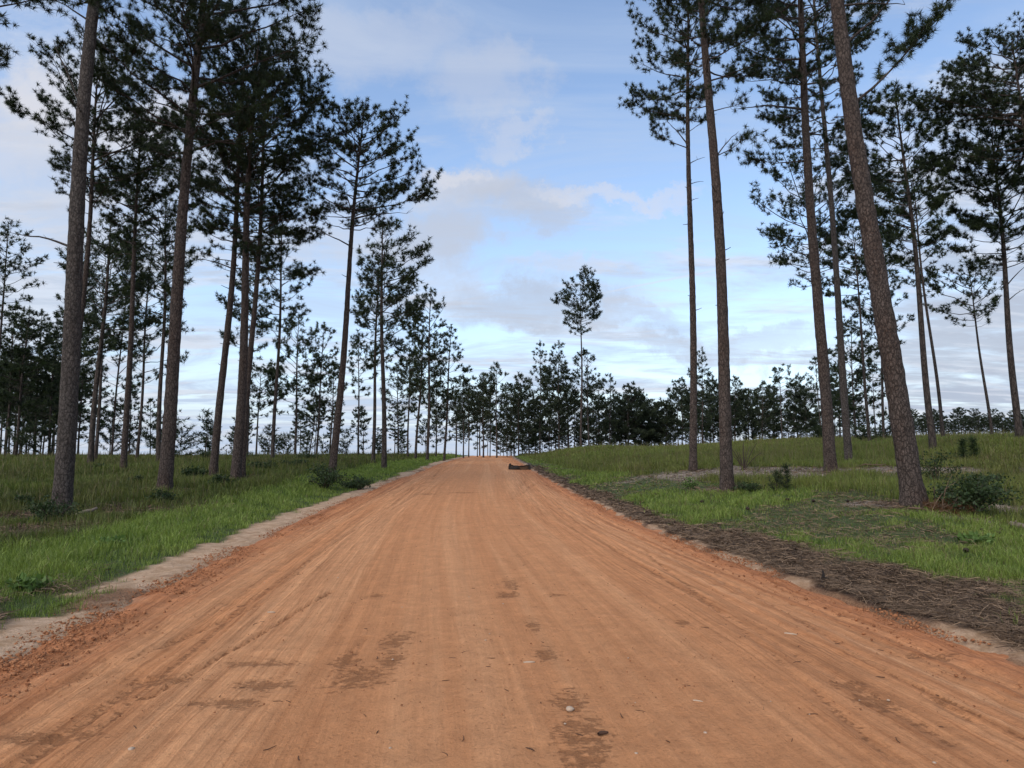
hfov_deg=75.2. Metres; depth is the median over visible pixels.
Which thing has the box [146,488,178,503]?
bush
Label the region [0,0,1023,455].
sky
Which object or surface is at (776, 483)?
pine seedling
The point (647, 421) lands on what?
pine tree
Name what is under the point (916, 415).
pine tree
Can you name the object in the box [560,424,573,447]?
pine tree
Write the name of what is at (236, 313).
pine tree
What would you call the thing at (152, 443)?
young pine
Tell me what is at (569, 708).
stone
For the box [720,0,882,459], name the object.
pine tree
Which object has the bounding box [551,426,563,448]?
pine tree
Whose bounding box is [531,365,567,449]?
pine tree
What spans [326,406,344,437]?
pine tree
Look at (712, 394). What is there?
pine tree
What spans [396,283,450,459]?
pine tree
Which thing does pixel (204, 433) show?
pine tree
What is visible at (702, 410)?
pine tree
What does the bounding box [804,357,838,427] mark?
pine tree
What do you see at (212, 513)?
verge grass
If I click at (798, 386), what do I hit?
pine tree
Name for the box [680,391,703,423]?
pine tree
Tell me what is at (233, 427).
pine tree
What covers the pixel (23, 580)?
weed
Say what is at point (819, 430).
young pine
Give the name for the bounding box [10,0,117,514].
pine tree
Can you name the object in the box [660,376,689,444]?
pine tree
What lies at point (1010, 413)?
pine tree
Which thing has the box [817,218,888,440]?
pine tree
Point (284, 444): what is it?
young pine
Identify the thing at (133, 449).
young pine
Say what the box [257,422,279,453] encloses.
young pine
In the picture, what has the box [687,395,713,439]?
pine tree
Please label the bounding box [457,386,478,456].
pine tree
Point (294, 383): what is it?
pine tree
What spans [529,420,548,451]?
pine tree
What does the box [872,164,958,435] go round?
pine tree
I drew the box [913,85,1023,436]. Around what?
pine tree
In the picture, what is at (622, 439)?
pine tree
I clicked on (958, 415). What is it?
pine tree
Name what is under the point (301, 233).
pine tree
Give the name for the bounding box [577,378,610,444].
pine tree
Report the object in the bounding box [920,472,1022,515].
bush
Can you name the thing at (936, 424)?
pine tree
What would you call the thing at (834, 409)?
pine tree
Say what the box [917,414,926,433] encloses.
pine tree
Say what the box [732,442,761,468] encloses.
stump sprout
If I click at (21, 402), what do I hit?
pine tree
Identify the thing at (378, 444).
young pine
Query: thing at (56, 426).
pine tree
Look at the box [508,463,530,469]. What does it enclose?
sediment barrier
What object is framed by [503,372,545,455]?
pine tree
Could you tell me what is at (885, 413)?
pine tree
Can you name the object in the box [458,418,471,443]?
pine tree
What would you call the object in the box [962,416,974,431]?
pine tree
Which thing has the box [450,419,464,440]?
pine tree
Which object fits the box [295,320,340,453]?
pine tree
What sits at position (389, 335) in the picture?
pine tree
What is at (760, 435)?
pine tree
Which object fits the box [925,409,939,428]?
pine tree
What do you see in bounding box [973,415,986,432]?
pine tree
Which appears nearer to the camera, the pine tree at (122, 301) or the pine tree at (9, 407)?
the pine tree at (122, 301)
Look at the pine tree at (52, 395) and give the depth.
52.90 m
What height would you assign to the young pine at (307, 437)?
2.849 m
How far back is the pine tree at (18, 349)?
49.97 m
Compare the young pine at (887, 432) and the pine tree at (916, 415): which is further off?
the pine tree at (916, 415)
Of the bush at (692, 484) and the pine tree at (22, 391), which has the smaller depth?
the bush at (692, 484)
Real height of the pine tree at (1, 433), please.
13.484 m
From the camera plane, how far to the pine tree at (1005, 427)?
218.20 m
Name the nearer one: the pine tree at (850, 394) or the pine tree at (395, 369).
the pine tree at (395, 369)
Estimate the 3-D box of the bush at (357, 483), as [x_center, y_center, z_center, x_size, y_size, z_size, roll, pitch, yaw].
[-5.827,3.691,24.720,1.406,0.698,1.726,-5,-8,37]
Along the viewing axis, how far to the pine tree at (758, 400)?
126.90 m
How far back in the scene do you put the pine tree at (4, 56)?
19.27 m
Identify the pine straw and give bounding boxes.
[0,450,1023,651]
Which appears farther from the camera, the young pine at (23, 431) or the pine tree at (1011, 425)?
the pine tree at (1011, 425)
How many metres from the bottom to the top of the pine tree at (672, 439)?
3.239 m
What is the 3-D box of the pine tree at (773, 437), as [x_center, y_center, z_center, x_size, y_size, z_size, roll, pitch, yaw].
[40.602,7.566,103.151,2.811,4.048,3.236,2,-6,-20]
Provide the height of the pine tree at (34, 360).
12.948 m
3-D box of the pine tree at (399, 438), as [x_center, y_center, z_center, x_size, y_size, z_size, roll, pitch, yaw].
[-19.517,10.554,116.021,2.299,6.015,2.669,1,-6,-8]
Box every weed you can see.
[5,571,53,594]
[94,534,125,547]
[953,530,994,544]
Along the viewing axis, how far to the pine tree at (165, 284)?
36.94 m
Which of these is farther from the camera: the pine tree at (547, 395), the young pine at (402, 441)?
the pine tree at (547, 395)
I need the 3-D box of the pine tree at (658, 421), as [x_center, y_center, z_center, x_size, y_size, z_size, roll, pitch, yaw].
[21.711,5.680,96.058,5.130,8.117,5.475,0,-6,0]
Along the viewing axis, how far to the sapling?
19.31 m
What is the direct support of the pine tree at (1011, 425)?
on the ground at (168, 566)
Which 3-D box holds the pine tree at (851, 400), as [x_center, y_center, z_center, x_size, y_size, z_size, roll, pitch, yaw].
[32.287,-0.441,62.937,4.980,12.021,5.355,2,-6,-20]
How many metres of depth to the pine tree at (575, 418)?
114.31 m
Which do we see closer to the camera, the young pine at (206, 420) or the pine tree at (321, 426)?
the young pine at (206, 420)
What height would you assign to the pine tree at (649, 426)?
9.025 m
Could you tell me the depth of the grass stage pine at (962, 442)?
27.84 m
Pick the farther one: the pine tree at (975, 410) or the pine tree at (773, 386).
the pine tree at (975, 410)
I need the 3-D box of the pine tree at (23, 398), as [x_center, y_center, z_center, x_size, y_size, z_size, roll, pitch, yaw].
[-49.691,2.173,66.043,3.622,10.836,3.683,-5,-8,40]
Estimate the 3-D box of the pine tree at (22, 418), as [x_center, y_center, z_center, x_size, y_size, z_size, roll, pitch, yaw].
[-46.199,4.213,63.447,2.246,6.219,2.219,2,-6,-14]
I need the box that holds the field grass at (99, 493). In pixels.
[0,432,1023,548]
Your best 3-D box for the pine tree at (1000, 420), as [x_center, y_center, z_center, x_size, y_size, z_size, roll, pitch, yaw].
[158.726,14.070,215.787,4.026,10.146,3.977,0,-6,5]
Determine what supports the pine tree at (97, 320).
on the ground at (168, 566)
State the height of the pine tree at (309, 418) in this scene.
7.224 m
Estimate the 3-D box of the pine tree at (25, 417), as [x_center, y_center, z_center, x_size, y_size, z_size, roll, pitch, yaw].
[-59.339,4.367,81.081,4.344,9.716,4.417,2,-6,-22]
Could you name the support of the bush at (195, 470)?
on the ground at (168, 566)
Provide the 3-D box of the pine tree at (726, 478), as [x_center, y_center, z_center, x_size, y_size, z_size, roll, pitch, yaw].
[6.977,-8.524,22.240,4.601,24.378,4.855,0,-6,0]
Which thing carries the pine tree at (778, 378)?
on the ground at (168, 566)
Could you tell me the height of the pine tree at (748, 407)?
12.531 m
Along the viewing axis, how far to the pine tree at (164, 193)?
30.35 m
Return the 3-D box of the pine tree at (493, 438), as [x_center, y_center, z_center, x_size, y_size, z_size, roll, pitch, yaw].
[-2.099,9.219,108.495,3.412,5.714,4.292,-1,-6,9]
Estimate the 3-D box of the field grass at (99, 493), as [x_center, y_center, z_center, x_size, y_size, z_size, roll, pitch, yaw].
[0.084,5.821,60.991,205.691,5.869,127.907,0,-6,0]
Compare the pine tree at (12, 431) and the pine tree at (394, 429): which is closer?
the pine tree at (12, 431)
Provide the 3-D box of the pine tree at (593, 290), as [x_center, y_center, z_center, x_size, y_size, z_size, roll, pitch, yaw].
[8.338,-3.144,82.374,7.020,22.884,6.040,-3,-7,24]
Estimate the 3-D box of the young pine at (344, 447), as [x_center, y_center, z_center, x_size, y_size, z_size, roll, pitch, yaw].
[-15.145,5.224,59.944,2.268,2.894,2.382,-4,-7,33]
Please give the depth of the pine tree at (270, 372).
57.83 m
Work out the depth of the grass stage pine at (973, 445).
27.83 m
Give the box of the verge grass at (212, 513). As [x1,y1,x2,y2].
[0,454,1023,629]
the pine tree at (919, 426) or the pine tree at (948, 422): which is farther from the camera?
the pine tree at (919, 426)
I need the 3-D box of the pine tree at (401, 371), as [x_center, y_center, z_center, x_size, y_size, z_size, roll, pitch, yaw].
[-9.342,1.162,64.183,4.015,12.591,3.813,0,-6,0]
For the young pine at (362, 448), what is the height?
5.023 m
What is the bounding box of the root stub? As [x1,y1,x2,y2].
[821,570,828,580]
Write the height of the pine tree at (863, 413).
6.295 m
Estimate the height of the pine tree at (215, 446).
19.137 m
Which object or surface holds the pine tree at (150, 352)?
on the ground at (168, 566)
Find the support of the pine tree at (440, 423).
on the ground at (168, 566)
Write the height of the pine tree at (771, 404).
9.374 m
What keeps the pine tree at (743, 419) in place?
on the ground at (168, 566)
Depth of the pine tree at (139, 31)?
20.32 m
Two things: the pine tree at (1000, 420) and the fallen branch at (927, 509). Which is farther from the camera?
the pine tree at (1000, 420)
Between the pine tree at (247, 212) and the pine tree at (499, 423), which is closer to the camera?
the pine tree at (247, 212)
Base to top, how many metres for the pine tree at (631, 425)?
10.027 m
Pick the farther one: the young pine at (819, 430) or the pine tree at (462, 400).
the pine tree at (462, 400)
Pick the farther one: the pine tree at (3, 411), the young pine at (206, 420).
the pine tree at (3, 411)
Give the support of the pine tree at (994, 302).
on the ground at (168, 566)
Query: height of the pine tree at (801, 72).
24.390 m
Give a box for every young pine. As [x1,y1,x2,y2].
[0,412,55,455]
[15,419,56,453]
[99,411,130,453]
[115,430,140,453]
[140,409,196,455]
[175,424,206,455]
[196,430,228,453]
[198,409,213,449]
[223,430,233,453]
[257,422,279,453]
[275,430,297,453]
[297,428,319,453]
[314,431,329,453]
[329,427,354,453]
[356,408,371,452]
[370,435,390,453]
[395,433,411,453]
[800,424,821,437]
[850,424,884,439]
[871,423,891,437]
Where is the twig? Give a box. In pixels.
[597,731,608,734]
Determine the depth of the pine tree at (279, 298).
40.34 m
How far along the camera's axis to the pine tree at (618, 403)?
99.04 m
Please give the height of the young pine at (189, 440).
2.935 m
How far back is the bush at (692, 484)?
21.68 m
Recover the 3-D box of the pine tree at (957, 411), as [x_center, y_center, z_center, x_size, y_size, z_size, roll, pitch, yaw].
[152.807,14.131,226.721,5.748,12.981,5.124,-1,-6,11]
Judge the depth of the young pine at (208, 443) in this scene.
59.45 m
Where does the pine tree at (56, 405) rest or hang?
on the ground at (168, 566)
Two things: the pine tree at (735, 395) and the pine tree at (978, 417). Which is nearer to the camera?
the pine tree at (735, 395)
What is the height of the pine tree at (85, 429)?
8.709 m
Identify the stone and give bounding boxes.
[566,706,573,711]
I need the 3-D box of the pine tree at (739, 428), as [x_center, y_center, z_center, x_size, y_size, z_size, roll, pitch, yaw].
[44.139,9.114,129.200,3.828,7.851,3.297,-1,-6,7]
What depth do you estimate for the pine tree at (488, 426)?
108.60 m
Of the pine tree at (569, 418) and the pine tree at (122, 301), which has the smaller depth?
the pine tree at (122, 301)
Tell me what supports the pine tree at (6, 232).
on the ground at (168, 566)
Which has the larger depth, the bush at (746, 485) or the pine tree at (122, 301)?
the pine tree at (122, 301)
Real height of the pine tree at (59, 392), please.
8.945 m
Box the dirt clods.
[0,475,1021,718]
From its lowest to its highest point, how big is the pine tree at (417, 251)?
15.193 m
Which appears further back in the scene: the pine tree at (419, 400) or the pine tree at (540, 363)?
the pine tree at (540, 363)
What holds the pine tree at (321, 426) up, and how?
on the ground at (168, 566)
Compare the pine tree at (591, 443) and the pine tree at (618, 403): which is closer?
the pine tree at (618, 403)
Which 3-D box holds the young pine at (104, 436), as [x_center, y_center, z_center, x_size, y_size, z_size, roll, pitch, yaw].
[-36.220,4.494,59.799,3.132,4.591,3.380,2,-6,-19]
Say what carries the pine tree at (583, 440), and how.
on the ground at (168, 566)
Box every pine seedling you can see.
[767,468,784,490]
[778,459,792,489]
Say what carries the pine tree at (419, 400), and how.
on the ground at (168, 566)
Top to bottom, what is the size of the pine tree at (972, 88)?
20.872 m
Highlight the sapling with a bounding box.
[919,449,965,480]
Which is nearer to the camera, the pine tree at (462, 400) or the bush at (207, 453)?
the bush at (207, 453)
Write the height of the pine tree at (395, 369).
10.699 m
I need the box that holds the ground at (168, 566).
[0,444,1023,665]
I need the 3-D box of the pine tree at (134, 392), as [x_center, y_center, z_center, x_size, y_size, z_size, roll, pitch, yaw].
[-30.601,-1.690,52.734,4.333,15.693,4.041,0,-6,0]
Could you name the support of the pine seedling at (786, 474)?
on the ground at (168, 566)
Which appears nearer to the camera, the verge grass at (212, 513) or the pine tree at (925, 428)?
the verge grass at (212, 513)
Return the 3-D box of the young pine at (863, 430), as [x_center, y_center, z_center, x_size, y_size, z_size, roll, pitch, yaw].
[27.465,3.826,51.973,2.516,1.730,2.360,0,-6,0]
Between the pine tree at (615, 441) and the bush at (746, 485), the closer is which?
the bush at (746, 485)
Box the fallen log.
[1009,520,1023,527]
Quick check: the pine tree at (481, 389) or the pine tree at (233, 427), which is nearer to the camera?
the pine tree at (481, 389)
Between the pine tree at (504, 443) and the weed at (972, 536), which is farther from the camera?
the pine tree at (504, 443)
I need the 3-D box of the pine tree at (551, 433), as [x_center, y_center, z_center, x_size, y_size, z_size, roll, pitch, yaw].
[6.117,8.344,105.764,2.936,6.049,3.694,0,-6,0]
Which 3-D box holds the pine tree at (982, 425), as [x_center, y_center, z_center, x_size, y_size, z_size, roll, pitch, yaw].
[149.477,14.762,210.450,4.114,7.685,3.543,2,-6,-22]
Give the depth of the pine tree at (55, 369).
69.36 m
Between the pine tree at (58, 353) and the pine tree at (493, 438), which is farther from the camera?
the pine tree at (493, 438)
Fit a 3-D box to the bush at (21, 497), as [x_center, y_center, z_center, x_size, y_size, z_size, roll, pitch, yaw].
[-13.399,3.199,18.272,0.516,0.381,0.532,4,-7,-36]
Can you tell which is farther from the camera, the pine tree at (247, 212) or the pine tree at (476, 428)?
the pine tree at (476, 428)
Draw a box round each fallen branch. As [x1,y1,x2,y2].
[75,507,97,514]
[855,459,885,465]
[909,507,951,513]
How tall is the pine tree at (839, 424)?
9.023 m
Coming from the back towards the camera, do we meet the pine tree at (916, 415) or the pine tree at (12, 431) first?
the pine tree at (916, 415)
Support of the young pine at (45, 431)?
on the ground at (168, 566)
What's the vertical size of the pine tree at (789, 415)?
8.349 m
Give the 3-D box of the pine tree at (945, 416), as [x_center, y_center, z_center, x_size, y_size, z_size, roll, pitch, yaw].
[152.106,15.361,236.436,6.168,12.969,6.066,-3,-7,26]
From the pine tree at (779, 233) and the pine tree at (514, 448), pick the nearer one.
the pine tree at (779, 233)
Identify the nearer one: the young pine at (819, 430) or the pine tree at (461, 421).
the young pine at (819, 430)
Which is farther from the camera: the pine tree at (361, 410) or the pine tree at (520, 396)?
the pine tree at (361, 410)
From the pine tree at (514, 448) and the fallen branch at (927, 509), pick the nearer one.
the fallen branch at (927, 509)
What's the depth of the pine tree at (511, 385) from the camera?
116.03 m
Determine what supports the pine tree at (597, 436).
on the ground at (168, 566)
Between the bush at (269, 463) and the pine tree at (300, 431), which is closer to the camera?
the bush at (269, 463)
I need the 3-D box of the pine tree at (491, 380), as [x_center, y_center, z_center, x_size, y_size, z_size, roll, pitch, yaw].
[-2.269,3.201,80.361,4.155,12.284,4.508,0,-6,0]
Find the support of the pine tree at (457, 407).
on the ground at (168, 566)
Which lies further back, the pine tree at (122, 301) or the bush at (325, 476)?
the pine tree at (122, 301)
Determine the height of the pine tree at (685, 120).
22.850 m
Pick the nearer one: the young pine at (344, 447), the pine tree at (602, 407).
the young pine at (344, 447)
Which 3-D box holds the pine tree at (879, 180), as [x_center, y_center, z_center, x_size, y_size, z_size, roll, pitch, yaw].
[19.662,-6.066,34.709,6.352,19.610,7.013,2,-6,-20]
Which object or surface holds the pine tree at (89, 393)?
on the ground at (168, 566)
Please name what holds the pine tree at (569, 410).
on the ground at (168, 566)
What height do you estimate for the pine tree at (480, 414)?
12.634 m
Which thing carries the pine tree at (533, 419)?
on the ground at (168, 566)
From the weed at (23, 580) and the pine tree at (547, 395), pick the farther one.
the pine tree at (547, 395)
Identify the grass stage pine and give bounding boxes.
[954,436,970,457]
[965,435,982,456]
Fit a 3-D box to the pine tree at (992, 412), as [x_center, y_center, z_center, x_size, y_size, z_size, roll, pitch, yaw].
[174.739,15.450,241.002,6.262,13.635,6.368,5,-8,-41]
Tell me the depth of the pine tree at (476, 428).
87.67 m
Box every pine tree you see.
[0,0,64,70]
[0,29,184,336]
[0,217,48,350]
[0,303,51,455]
[0,305,58,456]
[0,308,61,454]
[0,355,41,443]
[0,355,44,454]
[0,357,33,454]
[0,368,15,425]
[0,377,26,453]
[0,410,22,453]
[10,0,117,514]
[11,381,41,451]
[15,396,40,454]
[22,397,54,436]
[28,310,93,455]
[32,281,127,389]
[40,396,52,453]
[41,356,59,450]
[43,356,89,404]
[45,393,58,455]
[48,374,85,410]
[55,210,162,463]
[60,0,327,490]
[76,343,110,453]
[76,372,103,440]
[83,229,146,459]
[86,105,199,468]
[91,275,152,455]
[103,172,205,460]
[104,237,188,457]
[109,383,145,454]
[128,0,332,478]
[137,398,162,453]
[178,42,313,475]
[190,31,372,476]
[199,419,221,450]
[215,272,276,453]
[229,199,313,458]
[230,415,258,443]
[237,359,290,454]
[268,314,326,454]
[290,416,308,450]
[292,89,444,473]
[292,389,331,449]
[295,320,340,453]
[304,406,327,453]
[307,345,347,453]
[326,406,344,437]
[346,340,379,454]
[349,250,427,461]
[351,406,371,434]
[354,216,433,469]
[371,427,381,453]
[378,362,427,454]
[387,407,407,452]
[394,428,405,447]
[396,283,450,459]
[396,336,432,456]
[406,325,445,458]
[415,418,431,451]
[423,324,473,460]
[423,370,455,456]
[431,410,444,436]
[441,378,465,457]
[445,374,475,457]
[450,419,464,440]
[456,395,483,439]
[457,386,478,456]
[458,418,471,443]
[463,372,494,457]
[467,390,497,455]
[468,397,490,456]
[473,373,498,456]
[478,361,508,457]
[481,410,493,455]
[489,395,517,456]
[491,425,505,455]
[497,416,509,455]
[498,382,523,455]
[501,427,513,453]
[502,431,519,453]
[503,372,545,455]
[507,378,543,453]
[517,425,538,452]
[521,399,543,451]
[525,341,560,452]
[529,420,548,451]
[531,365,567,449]
[532,340,579,449]
[543,420,556,449]
[550,264,602,446]
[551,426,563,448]
[554,359,584,447]
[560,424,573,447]
[562,390,576,446]
[564,390,582,444]
[565,347,600,445]
[572,426,587,445]
[572,433,582,446]
[573,417,597,445]
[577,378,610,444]
[578,411,597,442]
[592,373,618,444]
[593,426,608,445]
[602,397,627,445]
[603,418,622,444]
[606,381,656,444]
[610,393,655,445]
[618,0,728,470]
[618,427,631,445]
[629,427,643,445]
[639,398,667,445]
[645,397,681,445]
[653,0,789,491]
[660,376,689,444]
[667,431,676,445]
[668,385,687,445]
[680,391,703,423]
[681,347,717,442]
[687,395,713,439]
[697,372,718,442]
[697,419,711,442]
[701,421,716,441]
[706,0,885,472]
[707,386,718,441]
[711,375,751,440]
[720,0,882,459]
[731,388,759,439]
[731,412,747,435]
[741,387,757,429]
[741,419,760,439]
[748,379,784,437]
[749,137,855,291]
[750,389,765,434]
[755,395,785,438]
[757,428,768,438]
[759,385,781,435]
[763,363,804,437]
[764,421,780,438]
[780,423,795,436]
[781,395,808,437]
[784,382,811,435]
[787,387,820,435]
[796,425,805,437]
[802,419,821,437]
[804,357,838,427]
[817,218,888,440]
[818,80,957,450]
[828,317,885,437]
[830,0,960,510]
[830,356,863,436]
[832,391,840,435]
[835,245,914,437]
[849,393,863,420]
[856,406,870,428]
[858,364,885,433]
[871,407,889,432]
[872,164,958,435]
[902,10,1023,172]
[911,408,919,421]
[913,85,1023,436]
[914,420,924,432]
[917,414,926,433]
[920,259,1008,433]
[920,420,927,432]
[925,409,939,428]
[934,410,947,434]
[934,415,946,431]
[944,419,955,434]
[949,409,962,433]
[949,421,958,433]
[950,407,966,431]
[954,417,967,433]
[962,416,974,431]
[964,408,984,432]
[964,417,976,431]
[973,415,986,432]
[977,419,989,433]
[984,408,1001,432]
[985,417,996,427]
[995,412,1007,429]
[998,421,1010,432]
[1003,417,1013,432]
[1007,410,1023,432]
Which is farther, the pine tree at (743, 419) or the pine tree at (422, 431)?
the pine tree at (422, 431)
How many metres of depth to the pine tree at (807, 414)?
91.20 m
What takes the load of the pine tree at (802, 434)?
on the ground at (168, 566)
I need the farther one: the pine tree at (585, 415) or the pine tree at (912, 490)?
the pine tree at (585, 415)
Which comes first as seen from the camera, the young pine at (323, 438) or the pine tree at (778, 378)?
the young pine at (323, 438)
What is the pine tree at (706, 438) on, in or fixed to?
on the ground at (168, 566)
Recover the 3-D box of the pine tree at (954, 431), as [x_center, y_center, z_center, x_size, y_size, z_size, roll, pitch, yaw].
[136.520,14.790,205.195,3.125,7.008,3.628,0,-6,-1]
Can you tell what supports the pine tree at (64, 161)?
on the ground at (168, 566)
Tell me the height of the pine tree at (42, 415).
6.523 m
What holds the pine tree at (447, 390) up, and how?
on the ground at (168, 566)
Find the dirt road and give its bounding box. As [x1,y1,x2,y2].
[0,456,1023,767]
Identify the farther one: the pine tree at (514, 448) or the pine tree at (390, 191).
the pine tree at (514, 448)
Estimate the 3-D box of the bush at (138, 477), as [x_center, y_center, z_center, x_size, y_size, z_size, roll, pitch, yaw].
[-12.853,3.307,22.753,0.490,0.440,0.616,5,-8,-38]
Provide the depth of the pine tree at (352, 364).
62.11 m
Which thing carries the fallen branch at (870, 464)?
on the ground at (168, 566)
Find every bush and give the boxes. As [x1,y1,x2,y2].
[14,494,35,503]
[21,492,89,523]
[128,474,145,481]
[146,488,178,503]
[178,465,208,477]
[197,449,222,456]
[208,473,238,483]
[247,460,275,469]
[293,451,320,459]
[299,461,350,489]
[336,474,381,489]
[679,476,702,489]
[730,481,765,491]
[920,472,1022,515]
[928,472,1018,485]
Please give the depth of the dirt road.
4.81 m
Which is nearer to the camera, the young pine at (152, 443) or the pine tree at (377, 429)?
the young pine at (152, 443)
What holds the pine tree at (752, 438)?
on the ground at (168, 566)
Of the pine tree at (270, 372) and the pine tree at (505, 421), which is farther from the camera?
the pine tree at (505, 421)
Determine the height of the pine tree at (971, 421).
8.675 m
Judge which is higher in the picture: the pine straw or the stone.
the pine straw
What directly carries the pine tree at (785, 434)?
on the ground at (168, 566)
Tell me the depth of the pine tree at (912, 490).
15.36 m
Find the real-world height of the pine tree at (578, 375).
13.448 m
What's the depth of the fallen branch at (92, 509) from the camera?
15.63 m
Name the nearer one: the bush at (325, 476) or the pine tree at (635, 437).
the bush at (325, 476)
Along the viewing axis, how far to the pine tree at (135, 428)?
61.93 m
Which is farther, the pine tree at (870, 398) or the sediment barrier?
the pine tree at (870, 398)
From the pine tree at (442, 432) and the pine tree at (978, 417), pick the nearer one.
the pine tree at (442, 432)
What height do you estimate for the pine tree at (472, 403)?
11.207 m
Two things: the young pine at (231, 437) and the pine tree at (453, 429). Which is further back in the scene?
the pine tree at (453, 429)
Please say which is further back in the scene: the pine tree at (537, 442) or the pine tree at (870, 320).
the pine tree at (537, 442)
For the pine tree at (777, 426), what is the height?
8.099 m
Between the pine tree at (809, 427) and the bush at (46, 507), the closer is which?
the bush at (46, 507)
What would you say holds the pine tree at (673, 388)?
on the ground at (168, 566)
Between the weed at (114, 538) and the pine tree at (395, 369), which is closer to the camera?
the weed at (114, 538)
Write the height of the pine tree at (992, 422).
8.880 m
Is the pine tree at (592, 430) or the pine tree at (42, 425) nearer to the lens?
the pine tree at (42, 425)
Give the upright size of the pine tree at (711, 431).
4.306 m
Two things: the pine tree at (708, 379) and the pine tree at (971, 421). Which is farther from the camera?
the pine tree at (971, 421)
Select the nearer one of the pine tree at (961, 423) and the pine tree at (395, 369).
the pine tree at (395, 369)
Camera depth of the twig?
3.58 m
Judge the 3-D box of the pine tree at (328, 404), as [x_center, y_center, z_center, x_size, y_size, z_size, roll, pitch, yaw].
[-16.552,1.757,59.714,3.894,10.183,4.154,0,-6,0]
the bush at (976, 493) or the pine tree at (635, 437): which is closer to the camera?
the bush at (976, 493)
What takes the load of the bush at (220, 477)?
on the ground at (168, 566)
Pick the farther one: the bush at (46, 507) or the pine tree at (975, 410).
the pine tree at (975, 410)
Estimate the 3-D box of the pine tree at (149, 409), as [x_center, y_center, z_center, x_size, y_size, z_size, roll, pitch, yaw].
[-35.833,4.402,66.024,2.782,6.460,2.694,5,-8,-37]
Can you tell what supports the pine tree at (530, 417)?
on the ground at (168, 566)
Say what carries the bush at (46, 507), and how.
on the ground at (168, 566)
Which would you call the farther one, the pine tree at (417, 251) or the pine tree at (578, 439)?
the pine tree at (578, 439)
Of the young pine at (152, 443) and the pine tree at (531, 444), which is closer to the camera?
the young pine at (152, 443)
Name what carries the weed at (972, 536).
on the ground at (168, 566)
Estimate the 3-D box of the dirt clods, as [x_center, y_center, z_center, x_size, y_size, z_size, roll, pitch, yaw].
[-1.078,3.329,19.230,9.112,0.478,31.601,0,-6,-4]
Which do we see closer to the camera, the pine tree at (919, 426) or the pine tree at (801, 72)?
the pine tree at (801, 72)
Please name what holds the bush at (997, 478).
on the ground at (168, 566)
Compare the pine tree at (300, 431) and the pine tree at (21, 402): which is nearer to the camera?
the pine tree at (21, 402)

